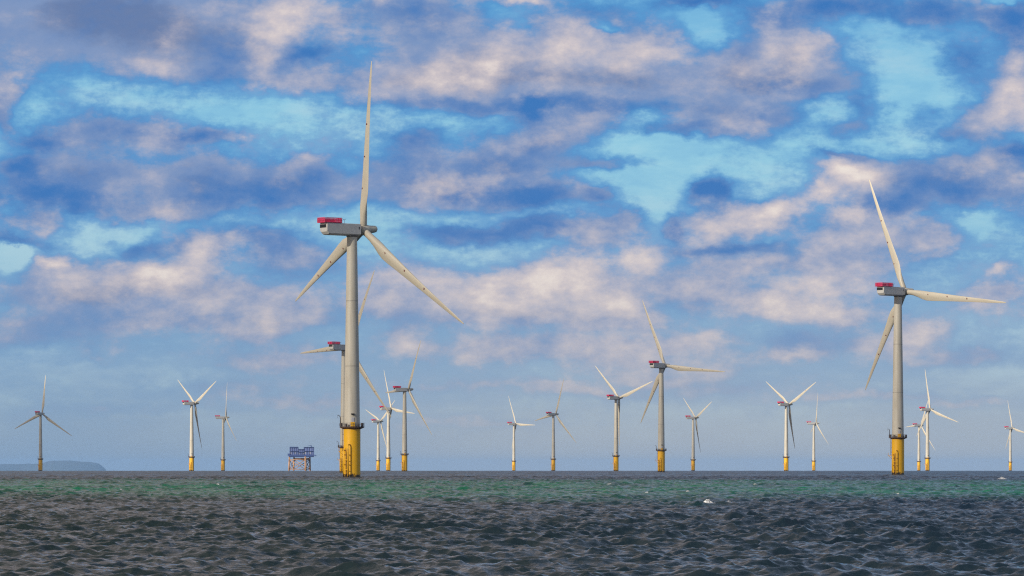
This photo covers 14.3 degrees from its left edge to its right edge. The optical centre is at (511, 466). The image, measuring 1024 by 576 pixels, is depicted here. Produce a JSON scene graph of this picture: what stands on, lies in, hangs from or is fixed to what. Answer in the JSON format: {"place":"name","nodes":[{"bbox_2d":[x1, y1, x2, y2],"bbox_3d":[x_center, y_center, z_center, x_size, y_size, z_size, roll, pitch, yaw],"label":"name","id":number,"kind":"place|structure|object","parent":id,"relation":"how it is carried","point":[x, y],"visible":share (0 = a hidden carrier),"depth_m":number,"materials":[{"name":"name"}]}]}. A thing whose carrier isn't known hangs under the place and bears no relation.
{"place":"outdoors","nodes":[
{"label":"outdoors","id":0,"kind":"place"},
{"bbox_2d":[0,461,105,470],"bbox_3d":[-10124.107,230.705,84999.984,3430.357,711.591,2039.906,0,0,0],"label":"headland","id":1,"kind":"structure","parent":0,"point":[67,466],"depth_m":84661.04,"materials":[{"name":"grey plant"}]},
{"bbox_2d":[0,471,1023,575],"bbox_3d":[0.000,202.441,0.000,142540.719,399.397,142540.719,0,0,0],"label":"sea","id":2,"kind":"structure","parent":0,"point":[480,523],"depth_m":230.88,"materials":[{"name":"liquid"}]},
{"bbox_2d":[15,375,71,470],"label":"wind turbine","id":3,"kind":"object","parent":2,"relation":"in","point":[39,414],"visible":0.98,"depth_m":5729.56,"materials":[{"name":"white metal"}]},
{"bbox_2d":[179,381,215,470],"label":"wind turbine","id":4,"kind":"object","parent":2,"relation":"in","point":[192,456],"visible":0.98,"depth_m":4839.20,"materials":[{"name":"white metal"}]},
{"bbox_2d":[215,391,236,470],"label":"wind turbine","id":5,"kind":"object","parent":2,"relation":"in","point":[224,419],"visible":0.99,"depth_m":6148.03,"materials":[{"name":"white metal"}]},
{"bbox_2d":[288,445,315,470],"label":"offshore platform","id":6,"kind":"structure","parent":2,"relation":"in","point":[305,452],"depth_m":6490.00,"materials":[{"name":"blue metal"}]},
{"bbox_2d":[300,270,390,471],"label":"wind turbine","id":7,"kind":"object","parent":2,"relation":"in","point":[335,346],"visible":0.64,"depth_m":2609.80,"materials":[{"name":"white metal"}]},
{"bbox_2d":[295,61,463,476],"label":"wind turbine","id":8,"kind":"object","parent":2,"relation":"in","point":[353,233],"visible":0.99,"depth_m":1318.12,"materials":[{"name":"white metal"}]},
{"bbox_2d":[365,402,393,470],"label":"wind turbine","id":9,"kind":"object","parent":2,"relation":"in","point":[377,420],"visible":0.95,"depth_m":6629.20,"materials":[{"name":"white metal"}]},
{"bbox_2d":[379,373,414,470],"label":"wind turbine","id":10,"kind":"object","parent":2,"relation":"in","point":[387,456],"visible":0.94,"depth_m":5256.10,"materials":[{"name":"white metal"}]},
{"bbox_2d":[386,341,431,470],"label":"wind turbine","id":11,"kind":"object","parent":2,"relation":"in","point":[404,453],"visible":1,"depth_m":4004.89,"materials":[{"name":"white metal"}]},
{"bbox_2d":[507,396,530,470],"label":"wind turbine","id":12,"kind":"object","parent":2,"relation":"in","point":[513,445],"visible":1,"depth_m":6977.99,"materials":[{"name":"white metal"}]},
{"bbox_2d":[535,380,575,470],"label":"wind turbine","id":13,"kind":"object","parent":2,"relation":"in","point":[552,415],"visible":1,"depth_m":5790.94,"materials":[{"name":"white metal"}]},
{"bbox_2d":[595,366,652,470],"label":"wind turbine","id":14,"kind":"object","parent":2,"relation":"in","point":[616,398],"visible":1,"depth_m":4468.23,"materials":[{"name":"white metal"}]},
{"bbox_2d":[641,300,724,471],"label":"wind turbine","id":15,"kind":"object","parent":2,"relation":"in","point":[659,380],"visible":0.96,"depth_m":3072.26,"materials":[{"name":"white metal"}]},
{"bbox_2d":[684,399,709,470],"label":"wind turbine","id":16,"kind":"object","parent":2,"relation":"in","point":[692,459],"visible":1,"depth_m":6172.13,"materials":[{"name":"white metal"}]},
{"bbox_2d":[767,382,815,470],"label":"wind turbine","id":17,"kind":"object","parent":2,"relation":"in","point":[786,404],"visible":0.98,"depth_m":4919.22,"materials":[{"name":"white metal"}]},
{"bbox_2d":[807,396,827,470],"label":"wind turbine","id":18,"kind":"object","parent":2,"relation":"in","point":[814,424],"visible":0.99,"depth_m":6903.83,"materials":[{"name":"white metal"}]},
{"bbox_2d":[907,402,933,470],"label":"wind turbine","id":19,"kind":"object","parent":2,"relation":"in","point":[918,458],"visible":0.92,"depth_m":7196.76,"materials":[{"name":"white metal"}]},
{"bbox_2d":[865,180,1005,474],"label":"wind turbine","id":20,"kind":"object","parent":2,"relation":"in","point":[899,294],"visible":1,"depth_m":1781.18,"materials":[{"name":"white metal"}]},
{"bbox_2d":[917,372,956,470],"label":"wind turbine","id":21,"kind":"object","parent":2,"relation":"in","point":[927,458],"visible":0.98,"depth_m":5332.18,"materials":[{"name":"white metal"}]},
{"bbox_2d":[1004,405,1023,470],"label":"wind turbine","id":22,"kind":"object","parent":2,"relation":"in","point":[1011,428],"visible":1,"depth_m":7655.28,"materials":[{"name":"white metal"}]},
{"bbox_2d":[0,0,1023,470],"label":"sky","id":23,"kind":"structure","parent":0,"point":[547,170],"materials":[{"name":"blue"}]}
]}

